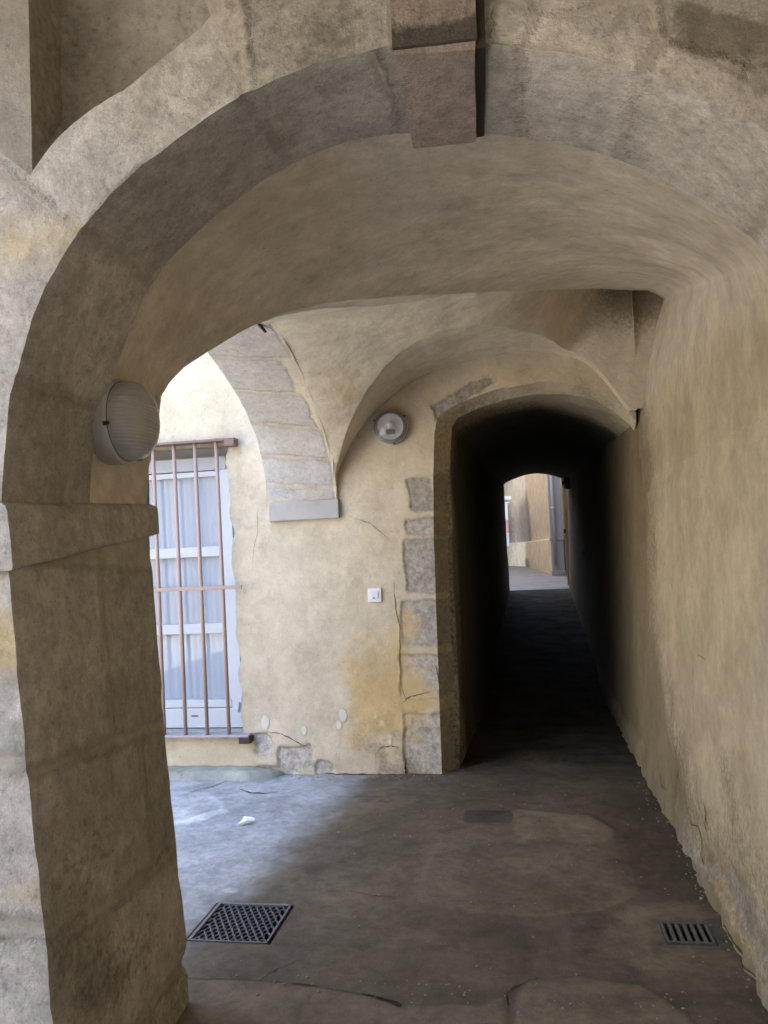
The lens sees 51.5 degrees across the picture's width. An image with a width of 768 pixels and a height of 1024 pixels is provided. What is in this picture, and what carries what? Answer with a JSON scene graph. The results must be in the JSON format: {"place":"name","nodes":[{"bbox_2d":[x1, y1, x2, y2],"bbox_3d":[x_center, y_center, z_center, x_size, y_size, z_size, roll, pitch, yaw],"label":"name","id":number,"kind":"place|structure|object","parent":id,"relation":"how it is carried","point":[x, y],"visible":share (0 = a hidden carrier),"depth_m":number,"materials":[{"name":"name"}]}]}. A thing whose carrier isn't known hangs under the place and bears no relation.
{"place":"outdoors","nodes":[
{"label":"outdoors","id":0,"kind":"place"},
{"bbox_2d":[186,903,717,945],"bbox_3d":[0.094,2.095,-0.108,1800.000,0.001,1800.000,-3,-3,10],"label":"ground","id":1,"kind":"structure","parent":0,"point":[294,905],"depth_m":4.59,"materials":[{"name":"stone"}]},
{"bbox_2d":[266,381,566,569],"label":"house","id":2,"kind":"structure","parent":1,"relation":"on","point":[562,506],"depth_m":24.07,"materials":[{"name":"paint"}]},
{"bbox_2d":[561,478,568,584],"bbox_3d":[3.676,0.132,15.002,0.600,2.450,0.140,-3,-3,10],"label":"doorway","id":3,"kind":"structure","parent":2,"relation":"attached to","point":[565,505],"depth_m":14.99,"materials":[{"name":"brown wood"}]},
{"bbox_2d":[170,766,767,1023],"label":"floor","id":4,"kind":"structure","parent":0,"point":[433,930],"depth_m":3.41,"materials":[{"name":"stone"}]},
{"bbox_2d":[186,902,293,944],"bbox_3d":[-0.587,1.757,3.297,0.357,0.127,0.347,-3,-3,10],"label":"drain grate","id":5,"kind":"object","parent":4,"relation":"on","point":[246,923],"visible":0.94,"depth_m":3.29,"materials":[{"name":"metal"}]},
{"bbox_2d":[238,816,254,823],"bbox_3d":[-0.789,1.749,4.531,0.117,0.023,0.048,-1,-3,-26],"label":"paper scrap","id":6,"kind":"object","parent":4,"relation":"on","point":[245,818],"visible":1,"depth_m":4.54,"materials":[{"name":"white paper"}]},
{"bbox_2d":[0,0,767,1023],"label":"stone archway","id":7,"kind":"object","parent":4,"relation":"on","point":[142,142],"visible":1,"depth_m":2.07,"materials":[{"name":"beige stone"}]},
{"bbox_2d":[93,379,159,464],"bbox_3d":[-0.817,-0.288,2.534,0.158,0.274,0.276,-3,-3,10],"label":"wall lamp","id":8,"kind":"object","parent":7,"relation":"attached to","point":[126,426],"visible":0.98,"depth_m":2.45,"materials":[{"name":"glass"}]},
{"bbox_2d":[90,133,767,503],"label":"vaulted ceiling","id":9,"kind":"structure","parent":7,"relation":"on","point":[368,277],"depth_m":3.10,"materials":[{"name":"paint"}]},
{"bbox_2d":[155,352,635,774],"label":"house wall","id":10,"kind":"structure","parent":4,"relation":"on","point":[339,673],"depth_m":5.51,"materials":[{"name":"paint"}]},
{"bbox_2d":[149,447,242,732],"bbox_3d":[-1.548,0.551,5.933,1.224,2.150,0.305,-3,-3,10],"label":"window","id":11,"kind":"structure","parent":10,"relation":"attached to","point":[191,599],"depth_m":5.92,"materials":[{"name":"white glass"}]},
{"bbox_2d":[151,437,253,743],"bbox_3d":[-1.559,0.568,5.706,1.200,2.145,0.105,-3,-3,10],"label":"window grille","id":12,"kind":"object","parent":10,"relation":"attached to","point":[246,738],"depth_m":5.65,"materials":[{"name":"metal"}]},
{"bbox_2d":[156,321,339,521],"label":"court arch","id":13,"kind":"structure","parent":10,"relation":"attached to","point":[260,370],"depth_m":5.28,"materials":[{"name":"stone"}]},
{"bbox_2d":[257,323,266,332],"bbox_3d":[-0.669,-1.015,4.257,0.025,0.092,0.125,-4,-3,23],"label":"iron hook","id":14,"kind":"object","parent":13,"relation":"attached to","point":[262,328],"visible":0.47,"depth_m":4.28,"materials":[{"name":"black metal"}]},
{"bbox_2d":[368,588,381,601],"bbox_3d":[-0.063,0.570,5.474,0.093,0.095,0.034,-3,-3,10],"label":"light switch","id":15,"kind":"object","parent":10,"relation":"attached to","point":[374,594],"visible":1,"depth_m":5.46,"materials":[{"name":"plastic"}]},
{"bbox_2d":[373,409,408,444],"bbox_3d":[0.045,-0.583,5.470,0.246,0.249,0.135,-3,-3,10],"label":"wall lamp","id":16,"kind":"object","parent":10,"relation":"attached to","point":[390,426],"visible":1,"depth_m":5.46,"materials":[{"name":"glass"}]},
{"bbox_2d":[175,774,763,1019],"bbox_3d":[0.019,1.706,3.987,2.916,0.024,2.777,-3,-3,10],"label":"grit","id":17,"kind":"object","parent":4,"relation":"on","point":[641,1006],"visible":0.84,"depth_m":2.96,"materials":[{"name":"grey gravel"}]},
{"bbox_2d":[567,409,767,1010],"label":"plaster wall","id":18,"kind":"structure","parent":4,"relation":"on","point":[668,579],"depth_m":3.61,"materials":[{"name":"beige paint"}]},
{"bbox_2d":[561,477,569,488],"bbox_3d":[2.939,-0.468,12.919,0.130,0.200,0.203,-3,-3,10],"label":"wall lamp","id":19,"kind":"object","parent":18,"relation":"attached to","point":[565,482],"visible":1,"depth_m":12.84,"materials":[{"name":"metal"}]},
{"bbox_2d":[660,921,716,945],"bbox_3d":[1.161,1.676,3.035,0.185,0.144,0.187,-3,-3,10],"label":"slot drain","id":20,"kind":"object","parent":4,"relation":"in","point":[688,933],"visible":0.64,"depth_m":3.05,"materials":[{"name":"metal"}]},
{"bbox_2d":[509,566,568,590],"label":"court floor","id":21,"kind":"structure","parent":0,"point":[523,578],"depth_m":17.84,"materials":[{"name":"stone"}]},
{"bbox_2d":[504,474,565,573],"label":"court wall","id":22,"kind":"structure","parent":21,"relation":"on","point":[529,527],"depth_m":28.52,"materials":[{"name":"paint"}]},
{"bbox_2d":[504,496,510,545],"bbox_3d":[4.632,0.387,32.042,1.050,2.010,0.140,-3,-3,10],"label":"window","id":23,"kind":"structure","parent":22,"relation":"attached to","point":[506,516],"depth_m":31.96,"materials":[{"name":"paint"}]},
{"bbox_2d":[547,475,565,575],"bbox_3d":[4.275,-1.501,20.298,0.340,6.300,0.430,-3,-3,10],"label":"door","id":24,"kind":"structure","parent":21,"relation":"on","point":[558,568],"depth_m":20.01,"materials":[{"name":"grey paint"}]},
{"bbox_2d":[550,475,556,562],"bbox_3d":[4.182,-1.186,20.011,0.100,4.950,0.100,-3,-3,10],"label":"drainpipe","id":25,"kind":"object","parent":24,"relation":"attached to","point":[553,519],"visible":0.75,"depth_m":19.91,"materials":[{"name":"grey metal"}]},
{"bbox_2d":[461,588,637,766],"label":"passage floor","id":26,"kind":"structure","parent":0,"point":[545,705],"depth_m":7.65,"materials":[{"name":"stone"}]},
{"bbox_2d":[447,391,636,768],"bbox_3d":[1.711,0.563,9.547,1.594,2.806,8.572,-3,-3,10],"label":"covered passage","id":27,"kind":"object","parent":26,"relation":"on","point":[497,444],"visible":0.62,"depth_m":6.95,"materials":[{"name":"paint"}]},
{"label":"courtyard ground","id":28,"kind":"structure","parent":0,"visible":0},
{"bbox_2d":[168,765,284,780],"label":"kerb","id":29,"kind":"structure","parent":28,"relation":"on","point":[231,773],"depth_m":5.49,"materials":[{"name":"grey stone"}]}
]}

